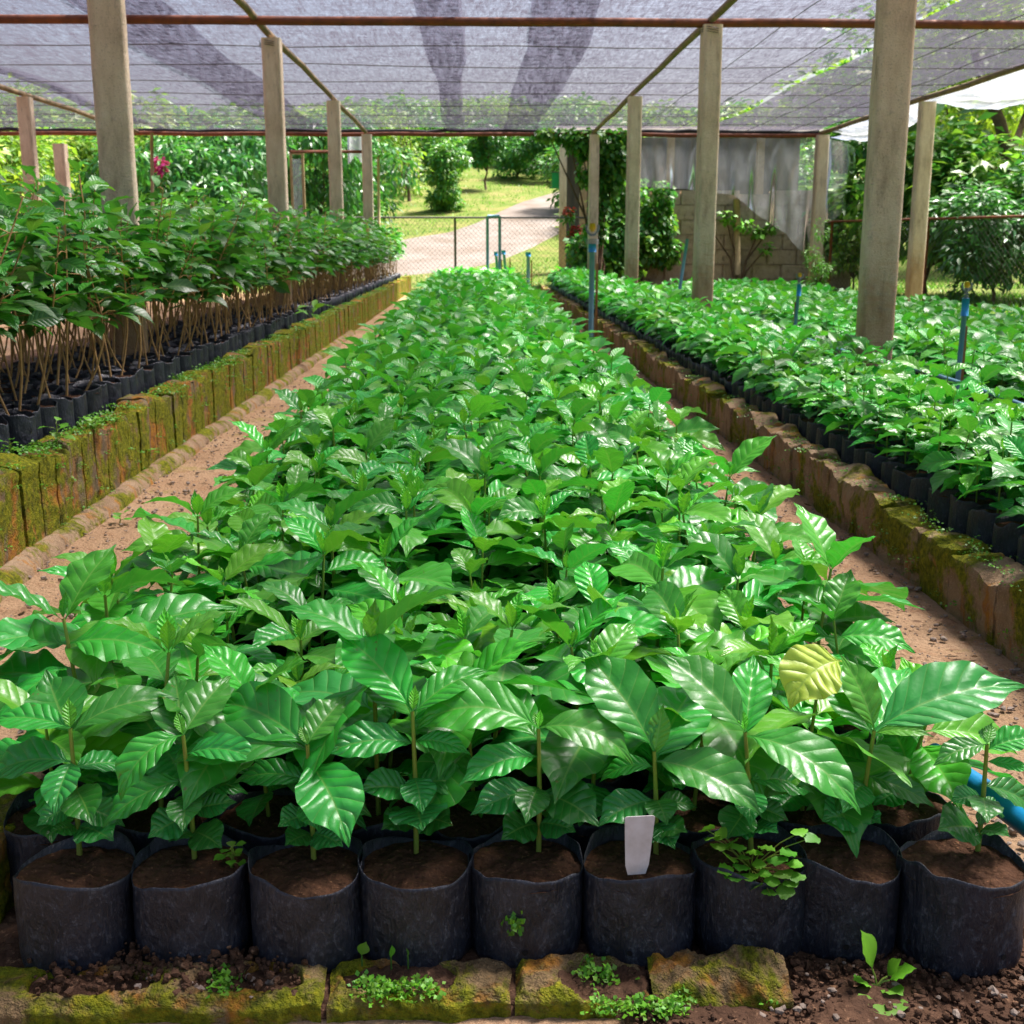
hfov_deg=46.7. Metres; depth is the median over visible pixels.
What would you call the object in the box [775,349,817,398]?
potted seedling
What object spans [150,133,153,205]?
pole
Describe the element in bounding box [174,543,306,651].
potted seedling
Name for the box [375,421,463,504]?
potted seedling
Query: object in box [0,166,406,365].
sapling mass
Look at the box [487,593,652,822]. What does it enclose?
potted seedling
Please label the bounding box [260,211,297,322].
potted sapling
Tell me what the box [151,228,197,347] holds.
potted sapling
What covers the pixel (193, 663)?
potted seedling
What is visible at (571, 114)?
undergrowth shrub
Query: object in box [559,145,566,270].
gate pillar
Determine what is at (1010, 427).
potted seedling
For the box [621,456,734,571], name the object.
potted seedling
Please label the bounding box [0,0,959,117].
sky
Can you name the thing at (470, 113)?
broadleaf tree
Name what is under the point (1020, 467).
potted seedling
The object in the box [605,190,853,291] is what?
block wall
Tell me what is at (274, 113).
concrete post
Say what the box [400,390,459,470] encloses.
potted seedling
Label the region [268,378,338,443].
potted seedling
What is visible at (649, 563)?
potted seedling
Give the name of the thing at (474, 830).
potted seedling
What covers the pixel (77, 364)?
potted sapling
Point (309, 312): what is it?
potted sapling
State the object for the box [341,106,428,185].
undergrowth shrub
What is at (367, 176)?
concrete post
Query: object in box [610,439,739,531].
potted seedling
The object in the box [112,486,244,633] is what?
potted seedling
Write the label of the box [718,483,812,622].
potted seedling
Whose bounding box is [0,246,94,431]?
potted sapling
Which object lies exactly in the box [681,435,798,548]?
potted seedling
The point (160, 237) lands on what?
potted sapling
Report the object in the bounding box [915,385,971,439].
potted seedling
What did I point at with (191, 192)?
potted sapling
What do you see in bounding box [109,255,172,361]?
potted sapling
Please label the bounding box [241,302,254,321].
potted sapling
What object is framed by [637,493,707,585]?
potted seedling
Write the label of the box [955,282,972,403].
sprinkler riser
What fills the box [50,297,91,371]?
potted sapling
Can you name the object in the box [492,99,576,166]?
undergrowth shrub
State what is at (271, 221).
potted sapling
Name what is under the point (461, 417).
potted seedling
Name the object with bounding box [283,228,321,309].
potted sapling
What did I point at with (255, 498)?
potted seedling
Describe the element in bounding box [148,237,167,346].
potted sapling
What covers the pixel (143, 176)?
coffee tree
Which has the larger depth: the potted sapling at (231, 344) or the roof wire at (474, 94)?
the roof wire at (474, 94)
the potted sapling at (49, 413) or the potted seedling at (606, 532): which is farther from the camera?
the potted sapling at (49, 413)
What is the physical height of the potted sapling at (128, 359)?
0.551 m
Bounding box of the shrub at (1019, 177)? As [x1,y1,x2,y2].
[992,159,1023,276]
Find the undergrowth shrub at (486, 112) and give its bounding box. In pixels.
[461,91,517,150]
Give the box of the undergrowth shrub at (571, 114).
[537,98,604,170]
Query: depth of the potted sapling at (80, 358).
4.17 m
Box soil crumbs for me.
[27,938,1023,1023]
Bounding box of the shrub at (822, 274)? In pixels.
[801,218,836,287]
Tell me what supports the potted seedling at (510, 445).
on the soil bed at (10, 954)
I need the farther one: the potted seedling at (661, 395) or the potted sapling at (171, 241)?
the potted sapling at (171, 241)
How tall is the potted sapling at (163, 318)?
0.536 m
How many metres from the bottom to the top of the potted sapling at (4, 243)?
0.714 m
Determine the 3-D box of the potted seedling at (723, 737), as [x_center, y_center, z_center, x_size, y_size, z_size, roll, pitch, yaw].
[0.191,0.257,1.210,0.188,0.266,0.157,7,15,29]
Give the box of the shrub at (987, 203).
[927,176,1023,303]
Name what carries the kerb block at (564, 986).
on the ground at (988, 657)
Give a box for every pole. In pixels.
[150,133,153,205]
[377,157,379,223]
[733,199,740,274]
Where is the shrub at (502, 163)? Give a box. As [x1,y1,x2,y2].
[492,124,543,178]
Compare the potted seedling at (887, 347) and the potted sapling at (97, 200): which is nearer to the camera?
the potted seedling at (887, 347)
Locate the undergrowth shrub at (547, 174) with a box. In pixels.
[535,120,625,209]
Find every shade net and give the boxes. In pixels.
[0,0,325,129]
[0,69,166,127]
[68,0,465,127]
[413,0,600,129]
[506,0,950,128]
[719,0,1023,129]
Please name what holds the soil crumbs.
on the soil strip
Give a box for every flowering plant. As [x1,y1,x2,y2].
[154,156,171,199]
[558,205,584,257]
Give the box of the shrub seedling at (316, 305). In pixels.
[295,299,337,320]
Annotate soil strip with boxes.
[624,984,1023,1023]
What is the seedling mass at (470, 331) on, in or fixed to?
on the soil bed
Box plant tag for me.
[625,815,654,874]
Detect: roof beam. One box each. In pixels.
[0,14,1023,29]
[0,84,138,133]
[0,131,820,137]
[233,0,367,133]
[592,0,737,133]
[818,63,1023,134]
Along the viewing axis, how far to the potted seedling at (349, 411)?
3.06 m
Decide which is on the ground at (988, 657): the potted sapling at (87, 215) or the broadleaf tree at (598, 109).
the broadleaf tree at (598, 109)
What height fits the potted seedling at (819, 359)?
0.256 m
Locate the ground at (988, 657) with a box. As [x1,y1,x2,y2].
[0,109,1023,1023]
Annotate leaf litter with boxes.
[2,360,1023,823]
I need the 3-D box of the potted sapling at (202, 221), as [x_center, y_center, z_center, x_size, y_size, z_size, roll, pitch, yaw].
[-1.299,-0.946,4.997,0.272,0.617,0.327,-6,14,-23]
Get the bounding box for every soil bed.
[0,280,357,455]
[0,524,1023,1018]
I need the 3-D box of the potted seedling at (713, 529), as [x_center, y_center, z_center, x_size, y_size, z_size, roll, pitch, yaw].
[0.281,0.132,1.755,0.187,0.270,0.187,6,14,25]
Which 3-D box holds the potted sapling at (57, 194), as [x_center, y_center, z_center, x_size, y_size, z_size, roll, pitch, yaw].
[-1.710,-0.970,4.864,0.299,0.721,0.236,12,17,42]
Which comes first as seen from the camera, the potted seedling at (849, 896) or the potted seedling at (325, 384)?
the potted seedling at (849, 896)
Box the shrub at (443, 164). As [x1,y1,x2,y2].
[423,141,472,211]
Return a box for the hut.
[906,113,1023,229]
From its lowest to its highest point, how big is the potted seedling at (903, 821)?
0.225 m
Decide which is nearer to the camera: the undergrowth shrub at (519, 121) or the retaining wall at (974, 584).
the retaining wall at (974, 584)
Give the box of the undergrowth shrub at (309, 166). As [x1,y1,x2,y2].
[267,126,354,207]
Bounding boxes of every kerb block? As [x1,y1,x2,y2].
[0,960,326,1023]
[326,958,511,1022]
[515,952,668,1020]
[647,944,793,1020]
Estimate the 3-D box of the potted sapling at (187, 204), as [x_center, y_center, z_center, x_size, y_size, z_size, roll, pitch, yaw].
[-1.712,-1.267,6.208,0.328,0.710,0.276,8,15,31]
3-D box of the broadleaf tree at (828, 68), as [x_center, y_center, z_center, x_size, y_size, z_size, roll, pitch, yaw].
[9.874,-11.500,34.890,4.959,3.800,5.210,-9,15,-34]
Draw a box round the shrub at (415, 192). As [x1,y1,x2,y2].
[380,142,427,196]
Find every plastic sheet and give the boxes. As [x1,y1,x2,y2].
[347,137,361,163]
[652,167,808,253]
[825,138,854,223]
[830,69,1023,140]
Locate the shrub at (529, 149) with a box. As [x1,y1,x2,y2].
[505,120,559,181]
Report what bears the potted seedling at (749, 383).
on the soil bed
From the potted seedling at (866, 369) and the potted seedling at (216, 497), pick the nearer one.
the potted seedling at (216, 497)
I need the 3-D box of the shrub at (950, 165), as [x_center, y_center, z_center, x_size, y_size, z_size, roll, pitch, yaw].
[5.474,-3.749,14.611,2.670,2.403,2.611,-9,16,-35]
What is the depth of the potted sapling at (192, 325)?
5.83 m
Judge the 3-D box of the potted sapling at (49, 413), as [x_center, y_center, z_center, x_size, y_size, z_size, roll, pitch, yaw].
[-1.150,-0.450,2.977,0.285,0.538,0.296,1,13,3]
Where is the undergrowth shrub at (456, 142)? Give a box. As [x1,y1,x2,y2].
[399,113,470,177]
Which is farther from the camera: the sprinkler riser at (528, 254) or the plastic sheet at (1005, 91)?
the sprinkler riser at (528, 254)
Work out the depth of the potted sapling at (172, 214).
4.70 m
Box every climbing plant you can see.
[531,124,626,273]
[563,178,684,284]
[715,210,779,281]
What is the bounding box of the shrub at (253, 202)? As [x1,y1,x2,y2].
[218,193,268,214]
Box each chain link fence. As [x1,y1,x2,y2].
[299,217,587,287]
[824,215,1023,305]
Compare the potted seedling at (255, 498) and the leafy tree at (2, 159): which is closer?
the potted seedling at (255, 498)
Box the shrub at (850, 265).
[831,217,861,288]
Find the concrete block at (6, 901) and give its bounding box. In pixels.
[0,779,41,923]
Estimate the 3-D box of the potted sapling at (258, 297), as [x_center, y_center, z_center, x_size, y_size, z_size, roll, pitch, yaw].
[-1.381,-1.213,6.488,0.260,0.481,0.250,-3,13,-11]
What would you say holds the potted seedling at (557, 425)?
on the soil bed at (10, 954)
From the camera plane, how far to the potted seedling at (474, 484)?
2.10 m
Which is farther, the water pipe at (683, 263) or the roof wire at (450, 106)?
the roof wire at (450, 106)
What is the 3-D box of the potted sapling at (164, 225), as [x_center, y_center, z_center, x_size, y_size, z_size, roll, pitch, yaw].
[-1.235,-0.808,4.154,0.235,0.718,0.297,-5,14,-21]
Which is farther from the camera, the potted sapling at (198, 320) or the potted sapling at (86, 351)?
the potted sapling at (198, 320)
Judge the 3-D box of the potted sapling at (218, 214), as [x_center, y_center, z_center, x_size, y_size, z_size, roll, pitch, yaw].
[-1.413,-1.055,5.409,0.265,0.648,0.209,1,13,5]
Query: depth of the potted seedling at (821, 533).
1.54 m
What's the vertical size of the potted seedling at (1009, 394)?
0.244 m
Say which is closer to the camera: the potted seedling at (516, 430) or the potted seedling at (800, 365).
the potted seedling at (516, 430)
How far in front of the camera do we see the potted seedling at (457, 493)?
1.81 m
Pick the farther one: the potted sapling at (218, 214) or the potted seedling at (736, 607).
the potted sapling at (218, 214)
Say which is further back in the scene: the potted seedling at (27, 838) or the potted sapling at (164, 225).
the potted sapling at (164, 225)
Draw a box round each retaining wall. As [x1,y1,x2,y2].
[0,275,410,602]
[541,285,1023,672]
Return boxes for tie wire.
[259,40,273,47]
[699,26,718,35]
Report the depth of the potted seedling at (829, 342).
3.93 m
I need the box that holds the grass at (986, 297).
[139,162,1023,324]
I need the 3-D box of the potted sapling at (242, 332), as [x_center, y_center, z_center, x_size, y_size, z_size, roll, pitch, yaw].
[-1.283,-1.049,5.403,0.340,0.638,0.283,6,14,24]
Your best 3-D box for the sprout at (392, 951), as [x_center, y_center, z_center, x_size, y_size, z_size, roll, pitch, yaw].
[-0.107,0.401,1.063,0.005,0.025,0.008,0,13,-2]
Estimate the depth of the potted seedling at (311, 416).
2.72 m
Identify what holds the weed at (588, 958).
on the kerb block at (564, 986)
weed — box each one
[0,438,20,451]
[38,417,75,446]
[84,416,105,432]
[113,510,130,523]
[214,840,245,867]
[501,911,524,935]
[582,953,593,965]
[698,824,820,899]
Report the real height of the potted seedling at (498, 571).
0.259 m
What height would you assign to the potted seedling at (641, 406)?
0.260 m
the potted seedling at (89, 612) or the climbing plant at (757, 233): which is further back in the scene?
the climbing plant at (757, 233)
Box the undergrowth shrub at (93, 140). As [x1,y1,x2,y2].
[15,118,96,195]
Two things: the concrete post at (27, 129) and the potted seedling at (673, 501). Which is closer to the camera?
the potted seedling at (673, 501)
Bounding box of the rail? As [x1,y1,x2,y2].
[289,150,361,152]
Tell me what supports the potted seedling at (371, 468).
on the soil bed at (10, 954)
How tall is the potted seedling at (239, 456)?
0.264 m
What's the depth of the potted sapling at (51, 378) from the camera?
3.62 m
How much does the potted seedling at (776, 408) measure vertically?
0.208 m
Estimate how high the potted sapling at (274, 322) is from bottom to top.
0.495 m
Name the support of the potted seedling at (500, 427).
on the soil bed at (10, 954)
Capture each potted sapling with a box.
[0,145,57,439]
[0,166,61,381]
[0,174,6,276]
[0,181,69,391]
[0,184,61,328]
[0,212,54,326]
[0,218,70,399]
[0,223,61,408]
[0,226,119,437]
[0,241,66,454]
[0,242,13,397]
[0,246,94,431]
[0,250,23,393]
[0,251,45,404]
[0,253,15,452]
[0,297,18,386]
[0,327,16,342]
[0,365,17,372]
[1,165,74,370]
[4,241,48,389]
[5,185,74,362]
[6,289,49,377]
[10,222,116,392]
[11,239,87,377]
[11,242,102,385]
[13,194,129,428]
[13,331,41,368]
[15,210,62,373]
[16,182,101,394]
[28,209,62,364]
[29,209,96,371]
[29,224,78,382]
[33,331,57,362]
[34,215,154,418]
[41,190,129,396]
[44,193,121,357]
[45,247,123,379]
[45,249,140,413]
[48,216,130,375]
[50,175,149,373]
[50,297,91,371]
[50,326,78,359]
[51,192,111,344]
[51,202,107,365]
[54,225,78,355]
[57,158,144,411]
[60,240,131,378]
[69,258,117,361]
[70,206,198,392]
[71,274,113,368]
[71,325,88,354]
[74,258,116,358]
[74,306,100,351]
[78,187,101,211]
[79,200,164,362]
[79,212,155,358]
[81,187,109,354]
[81,203,141,360]
[81,228,108,356]
[82,230,149,393]
[86,225,165,394]
[88,243,142,369]
[90,198,100,215]
[95,211,111,348]
[96,202,159,367]
[105,224,160,365]
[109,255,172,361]
[115,216,138,355]
[117,216,187,386]
[118,220,189,377]
[130,175,191,378]
[133,194,191,354]
[138,187,182,340]
[139,205,191,351]
[139,207,176,342]
[144,223,210,381]
[147,235,184,354]
[148,212,214,345]
[148,235,228,369]
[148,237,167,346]
[148,249,170,348]
[151,228,185,339]
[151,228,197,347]
[153,211,174,241]
[153,305,171,337]
[154,247,225,373]
[154,307,172,330]
[155,210,182,325]
[157,216,224,336]
[164,223,217,338]
[164,225,184,334]
[164,233,226,365]
[164,304,181,332]
[165,204,200,327]
[167,243,222,347]
[169,225,230,368]
[172,221,253,357]
[172,240,222,344]
[172,303,192,332]
[173,204,250,361]
[175,200,194,322]
[176,209,197,328]
[177,247,199,342]
[178,225,200,334]
[182,300,198,327]
[183,186,236,325]
[183,193,221,311]
[185,216,254,334]
[187,238,234,341]
[188,256,213,336]
[189,190,261,364]
[189,214,224,325]
[191,209,220,333]
[191,213,237,351]
[192,293,212,331]
[195,203,252,342]
[195,240,248,329]
[198,230,244,351]
[203,210,269,347]
[204,199,256,328]
[204,302,222,327]
[206,275,253,333]
[208,224,256,349]
[212,276,239,331]
[213,182,262,351]
[217,231,255,329]
[220,226,264,339]
[221,234,239,326]
[222,237,278,342]
[224,215,283,321]
[230,224,279,323]
[231,231,269,314]
[233,204,263,307]
[233,207,250,311]
[235,230,283,324]
[238,205,265,296]
[239,263,284,329]
[240,202,276,338]
[241,232,289,342]
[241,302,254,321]
[242,210,272,339]
[247,290,264,319]
[249,217,274,313]
[250,225,285,333]
[250,251,280,317]
[253,211,273,309]
[255,231,268,315]
[255,233,301,329]
[256,270,282,331]
[260,207,297,329]
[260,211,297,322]
[260,212,288,313]
[260,220,287,317]
[261,211,312,313]
[262,232,302,328]
[263,216,314,322]
[267,236,296,311]
[268,214,285,310]
[270,242,307,329]
[272,230,316,318]
[273,214,313,306]
[274,220,303,309]
[275,237,306,326]
[277,227,299,311]
[278,224,311,308]
[278,238,316,322]
[280,227,317,307]
[280,243,311,318]
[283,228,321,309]
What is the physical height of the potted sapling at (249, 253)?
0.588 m
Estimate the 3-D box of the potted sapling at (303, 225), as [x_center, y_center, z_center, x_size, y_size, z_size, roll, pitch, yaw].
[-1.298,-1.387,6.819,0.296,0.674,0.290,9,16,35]
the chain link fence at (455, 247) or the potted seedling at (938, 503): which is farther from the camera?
the chain link fence at (455, 247)
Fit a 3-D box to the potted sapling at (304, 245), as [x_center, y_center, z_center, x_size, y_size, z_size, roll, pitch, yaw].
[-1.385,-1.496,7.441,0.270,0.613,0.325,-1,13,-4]
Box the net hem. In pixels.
[0,127,818,133]
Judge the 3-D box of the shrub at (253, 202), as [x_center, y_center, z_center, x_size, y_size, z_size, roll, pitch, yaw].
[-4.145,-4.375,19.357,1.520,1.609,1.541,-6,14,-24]
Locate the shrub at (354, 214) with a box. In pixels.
[345,197,388,228]
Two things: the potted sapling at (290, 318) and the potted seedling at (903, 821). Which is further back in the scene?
the potted sapling at (290, 318)
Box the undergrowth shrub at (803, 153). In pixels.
[798,142,861,195]
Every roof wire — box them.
[0,43,1023,49]
[0,63,1016,68]
[0,80,968,85]
[0,104,868,107]
[8,121,843,125]
[33,92,920,95]
[51,114,816,117]
[643,0,820,126]
[671,17,874,132]
[742,14,1023,132]
[783,44,1023,132]
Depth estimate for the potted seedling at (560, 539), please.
1.71 m
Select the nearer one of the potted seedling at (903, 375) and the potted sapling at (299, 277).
the potted seedling at (903, 375)
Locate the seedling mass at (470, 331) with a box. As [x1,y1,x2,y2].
[285,265,1023,451]
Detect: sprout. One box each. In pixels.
[357,942,369,965]
[389,946,394,969]
[406,948,408,968]
[853,931,916,1015]
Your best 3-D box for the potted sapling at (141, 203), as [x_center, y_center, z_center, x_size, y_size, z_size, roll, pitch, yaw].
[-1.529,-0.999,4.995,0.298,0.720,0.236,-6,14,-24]
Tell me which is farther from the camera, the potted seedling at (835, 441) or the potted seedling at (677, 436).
the potted seedling at (835, 441)
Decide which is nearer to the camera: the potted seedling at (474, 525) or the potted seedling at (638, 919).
the potted seedling at (638, 919)
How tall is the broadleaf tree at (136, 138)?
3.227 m
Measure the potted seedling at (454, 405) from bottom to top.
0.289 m
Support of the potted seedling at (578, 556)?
on the soil bed at (10, 954)
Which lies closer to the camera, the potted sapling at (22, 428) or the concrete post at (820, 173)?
the potted sapling at (22, 428)
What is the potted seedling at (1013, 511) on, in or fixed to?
on the soil bed
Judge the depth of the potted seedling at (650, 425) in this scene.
2.86 m
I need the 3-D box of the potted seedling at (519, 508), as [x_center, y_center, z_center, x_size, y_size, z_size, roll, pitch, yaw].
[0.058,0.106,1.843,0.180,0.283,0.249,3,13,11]
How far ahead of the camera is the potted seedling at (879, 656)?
1.31 m
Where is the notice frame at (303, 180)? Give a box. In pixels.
[289,153,305,284]
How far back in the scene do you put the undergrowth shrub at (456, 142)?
36.17 m
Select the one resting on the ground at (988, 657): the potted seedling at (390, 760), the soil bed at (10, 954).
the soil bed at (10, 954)
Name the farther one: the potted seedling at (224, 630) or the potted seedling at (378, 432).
the potted seedling at (378, 432)
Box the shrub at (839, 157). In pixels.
[797,115,867,286]
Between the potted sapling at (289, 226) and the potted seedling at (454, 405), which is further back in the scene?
the potted sapling at (289, 226)
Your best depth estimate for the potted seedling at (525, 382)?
3.14 m
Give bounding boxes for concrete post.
[16,97,40,210]
[53,143,71,214]
[87,0,147,355]
[261,37,292,305]
[326,100,345,289]
[361,134,374,279]
[587,134,599,269]
[624,96,641,283]
[692,24,722,311]
[808,135,829,284]
[854,0,916,373]
[905,101,936,300]
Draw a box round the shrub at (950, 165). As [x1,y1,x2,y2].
[827,106,1023,295]
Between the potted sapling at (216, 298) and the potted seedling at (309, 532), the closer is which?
the potted seedling at (309, 532)
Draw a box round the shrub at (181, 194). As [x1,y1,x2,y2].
[154,185,206,212]
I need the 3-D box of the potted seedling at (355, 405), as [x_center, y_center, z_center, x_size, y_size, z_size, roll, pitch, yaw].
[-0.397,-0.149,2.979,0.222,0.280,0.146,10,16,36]
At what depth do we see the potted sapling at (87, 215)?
4.49 m
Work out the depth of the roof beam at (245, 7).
8.60 m
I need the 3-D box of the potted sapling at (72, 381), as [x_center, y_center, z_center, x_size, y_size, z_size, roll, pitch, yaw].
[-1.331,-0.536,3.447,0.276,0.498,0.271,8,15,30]
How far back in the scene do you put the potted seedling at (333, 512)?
1.67 m
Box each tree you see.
[0,76,86,137]
[0,112,74,212]
[0,144,24,210]
[1,126,88,212]
[35,87,205,163]
[44,123,141,194]
[70,137,165,215]
[138,101,247,143]
[142,127,203,202]
[143,138,257,210]
[187,116,298,212]
[198,100,372,174]
[225,118,300,211]
[287,111,377,220]
[288,96,419,162]
[308,108,425,226]
[349,92,459,154]
[433,96,541,147]
[465,118,508,189]
[502,92,598,111]
[545,99,625,124]
[607,98,697,125]
[645,97,771,125]
[719,89,845,188]
[770,55,865,179]
[820,2,1007,145]
[859,0,1023,172]
[862,17,1023,169]
[917,0,1012,112]
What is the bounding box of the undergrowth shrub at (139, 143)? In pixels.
[133,124,194,194]
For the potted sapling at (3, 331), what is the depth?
2.66 m
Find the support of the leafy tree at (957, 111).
on the ground at (988, 657)
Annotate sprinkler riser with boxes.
[494,252,501,269]
[501,250,510,269]
[526,252,531,285]
[585,223,599,336]
[793,273,803,330]
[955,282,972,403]
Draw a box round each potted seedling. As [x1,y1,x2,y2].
[0,544,164,786]
[0,565,237,709]
[0,669,178,976]
[0,679,134,905]
[31,544,177,663]
[49,607,284,854]
[71,516,236,627]
[89,613,286,819]
[102,675,264,963]
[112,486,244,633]
[115,552,239,641]
[120,506,275,588]
[146,609,278,791]
[153,643,368,851]
[171,681,371,973]
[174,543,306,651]
[179,501,240,580]
[190,510,295,657]
[195,508,305,629]
[207,419,336,517]
[210,595,306,684]
[213,449,288,515]
[213,463,286,531]
[215,482,327,602]
[218,485,285,534]
[222,425,314,488]
[222,598,335,680]
[232,413,335,477]
[245,517,393,675]
[250,652,346,791]
[252,580,356,685]
[255,509,330,596]
[261,421,314,490]
[261,488,406,649]
[262,396,346,458]
[264,385,333,478]
[264,510,395,597]
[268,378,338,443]
[271,389,347,452]
[273,422,368,512]
[277,463,336,593]
[279,401,381,457]
[280,586,471,844]
[281,445,349,553]
[283,453,353,591]
[288,439,347,514]
[289,468,421,594]
[291,406,367,467]
[308,459,416,569]
[308,465,384,552]
[309,414,367,457]
[312,490,403,572]
[319,418,398,513]
[322,566,449,639]
[324,397,373,452]
[326,448,402,490]
[330,558,474,751]
[330,634,488,967]
[331,398,391,468]
[331,514,463,612]
[333,393,377,451]
[343,393,403,444]
[343,598,445,781]
[347,392,438,425]
[348,484,487,612]
[349,463,460,585]
[355,432,401,485]
[357,402,435,440]
[363,436,410,460]
[365,370,439,440]
[371,468,431,516]
[371,549,466,613]
[373,417,419,454]
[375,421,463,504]
[375,446,448,550]
[375,475,473,608]
[378,440,442,480]
[380,429,458,543]
[388,637,571,848]
[390,434,465,502]
[392,412,470,471]
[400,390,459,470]
[402,579,561,653]
[403,402,456,432]
[403,603,557,749]
[409,425,446,473]
[415,678,632,967]
[416,406,445,474]
[416,468,518,545]
[417,403,510,478]
[421,478,548,617]
[424,505,544,603]
[426,439,537,579]
[433,548,525,658]
[434,487,544,584]
[436,432,534,540]
[440,394,499,440]
[443,382,518,434]
[451,432,517,539]
[451,443,519,496]
[456,391,502,435]
[456,408,504,469]
[456,419,524,523]
[457,590,593,822]
[472,438,520,451]
[475,399,575,448]
[477,448,579,521]
[478,371,565,434]
[478,623,691,858]
[480,490,610,658]
[483,433,587,522]
[485,493,574,585]
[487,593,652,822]
[490,522,645,662]
[492,414,587,520]
[494,447,589,570]
[496,477,601,583]
[496,543,611,662]
[499,409,541,424]
[504,395,556,449]
[505,576,613,704]
[510,427,559,492]
[519,477,678,624]
[521,561,676,708]
[523,407,615,498]
[528,384,586,447]
[528,433,651,513]
[532,500,676,586]
[537,422,568,444]
[541,395,576,424]
[543,398,598,474]
[550,397,590,472]
[550,441,664,555]
[551,443,614,501]
[553,454,629,520]
[557,581,776,793]
[562,475,656,591]
[563,398,669,466]
[570,523,668,633]
[571,424,687,528]
[571,584,738,789]
[572,378,645,421]
[573,539,733,655]
[575,383,629,422]
[577,412,627,444]
[580,648,761,969]
[586,437,680,529]
[591,413,655,454]
[591,540,687,603]
[597,647,776,848]
[598,410,671,492]
[608,481,759,576]
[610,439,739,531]
[614,387,706,445]
[618,418,649,492]
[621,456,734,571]
[622,386,671,432]
[624,396,673,455]
[631,464,680,523]
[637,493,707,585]
[638,432,735,500]
[639,407,724,468]
[640,543,772,647]
[642,400,718,466]
[643,417,673,475]
[643,439,759,538]
[644,437,726,483]
[644,519,764,623]
[645,468,733,540]
[654,589,823,714]
[656,654,860,958]
[679,532,794,654]
[680,616,842,749]
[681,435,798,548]
[689,468,783,582]
[700,485,813,565]
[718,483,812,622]
[740,509,830,643]
[740,653,911,857]
[743,359,776,404]
[749,503,923,726]
[751,369,794,411]
[752,347,794,411]
[759,538,868,653]
[766,368,802,421]
[770,342,810,392]
[771,360,826,423]
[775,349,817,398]
[779,644,1023,962]
[780,348,829,400]
[784,375,828,427]
[788,569,914,734]
[791,360,844,437]
[794,372,854,447]
[798,643,983,743]
[802,385,851,444]
[806,355,844,412]
[806,359,892,417]
[807,361,842,402]
[808,335,858,394]
[817,392,879,458]
[823,364,862,415]
[823,371,890,464]
[826,362,873,406]
[829,340,885,391]
[829,357,857,372]
[829,657,1023,847]
[832,346,878,379]
[842,336,888,365]
[844,377,889,430]
[847,375,878,424]
[847,403,910,479]
[848,386,908,463]
[849,352,897,375]
[849,363,897,416]
[850,378,927,438]
[853,339,914,385]
[868,361,907,390]
[868,364,908,420]
[868,382,913,426]
[872,379,948,453]
[873,405,974,497]
[875,403,930,488]
[876,373,932,445]
[883,386,956,458]
[887,369,942,411]
[891,355,954,391]
[895,723,1023,980]
[899,382,930,406]
[900,363,944,425]
[905,409,977,468]
[906,376,980,452]
[909,405,974,512]
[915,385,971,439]
[916,414,1005,529]
[924,363,986,425]
[925,424,1001,487]
[939,395,1007,470]
[940,382,996,421]
[940,433,1004,533]
[943,364,1023,420]
[943,379,1013,459]
[945,437,1023,551]
[948,403,1023,495]
[954,386,1023,422]
[955,406,1023,461]
[978,434,1023,561]
[986,435,1023,505]
[989,349,1023,420]
[995,398,1023,426]
[995,408,1023,429]
[996,479,1023,564]
[1001,435,1023,505]
[1005,411,1023,435]
[1014,382,1023,398]
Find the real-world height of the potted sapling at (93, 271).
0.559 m
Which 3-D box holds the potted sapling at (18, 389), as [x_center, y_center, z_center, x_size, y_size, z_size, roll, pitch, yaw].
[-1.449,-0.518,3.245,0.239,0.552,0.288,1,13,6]
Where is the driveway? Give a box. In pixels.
[352,191,558,275]
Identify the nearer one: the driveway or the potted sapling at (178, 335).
the potted sapling at (178, 335)
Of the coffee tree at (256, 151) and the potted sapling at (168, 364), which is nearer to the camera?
the potted sapling at (168, 364)
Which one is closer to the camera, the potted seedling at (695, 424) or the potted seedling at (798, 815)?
the potted seedling at (798, 815)
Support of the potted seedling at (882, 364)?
on the soil bed
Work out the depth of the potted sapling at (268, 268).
6.22 m
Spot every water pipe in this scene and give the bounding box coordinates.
[678,239,688,288]
[740,322,1022,403]
[929,743,1023,836]
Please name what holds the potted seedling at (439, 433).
on the soil bed at (10, 954)
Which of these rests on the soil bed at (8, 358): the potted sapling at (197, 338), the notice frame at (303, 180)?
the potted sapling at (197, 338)
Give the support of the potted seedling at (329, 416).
on the soil bed at (10, 954)
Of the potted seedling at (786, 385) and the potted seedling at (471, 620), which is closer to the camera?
the potted seedling at (471, 620)
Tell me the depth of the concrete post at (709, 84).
7.20 m
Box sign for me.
[552,172,558,187]
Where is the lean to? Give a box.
[553,126,833,268]
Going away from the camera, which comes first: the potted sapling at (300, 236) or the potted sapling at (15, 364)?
the potted sapling at (15, 364)
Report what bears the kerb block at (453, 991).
on the ground at (988, 657)
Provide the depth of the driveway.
24.67 m
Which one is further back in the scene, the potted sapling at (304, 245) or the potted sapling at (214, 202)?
the potted sapling at (304, 245)
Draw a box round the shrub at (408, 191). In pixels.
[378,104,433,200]
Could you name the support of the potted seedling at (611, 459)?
on the soil bed at (10, 954)
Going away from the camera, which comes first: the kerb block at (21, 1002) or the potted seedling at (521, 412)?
the kerb block at (21, 1002)
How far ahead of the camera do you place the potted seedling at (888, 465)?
2.73 m
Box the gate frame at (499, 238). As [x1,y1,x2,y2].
[486,215,500,269]
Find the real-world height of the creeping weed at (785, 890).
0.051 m
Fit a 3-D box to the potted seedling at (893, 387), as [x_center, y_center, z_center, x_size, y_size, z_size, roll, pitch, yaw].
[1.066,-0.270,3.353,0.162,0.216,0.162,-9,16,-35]
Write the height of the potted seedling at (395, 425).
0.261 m
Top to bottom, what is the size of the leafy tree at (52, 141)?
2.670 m

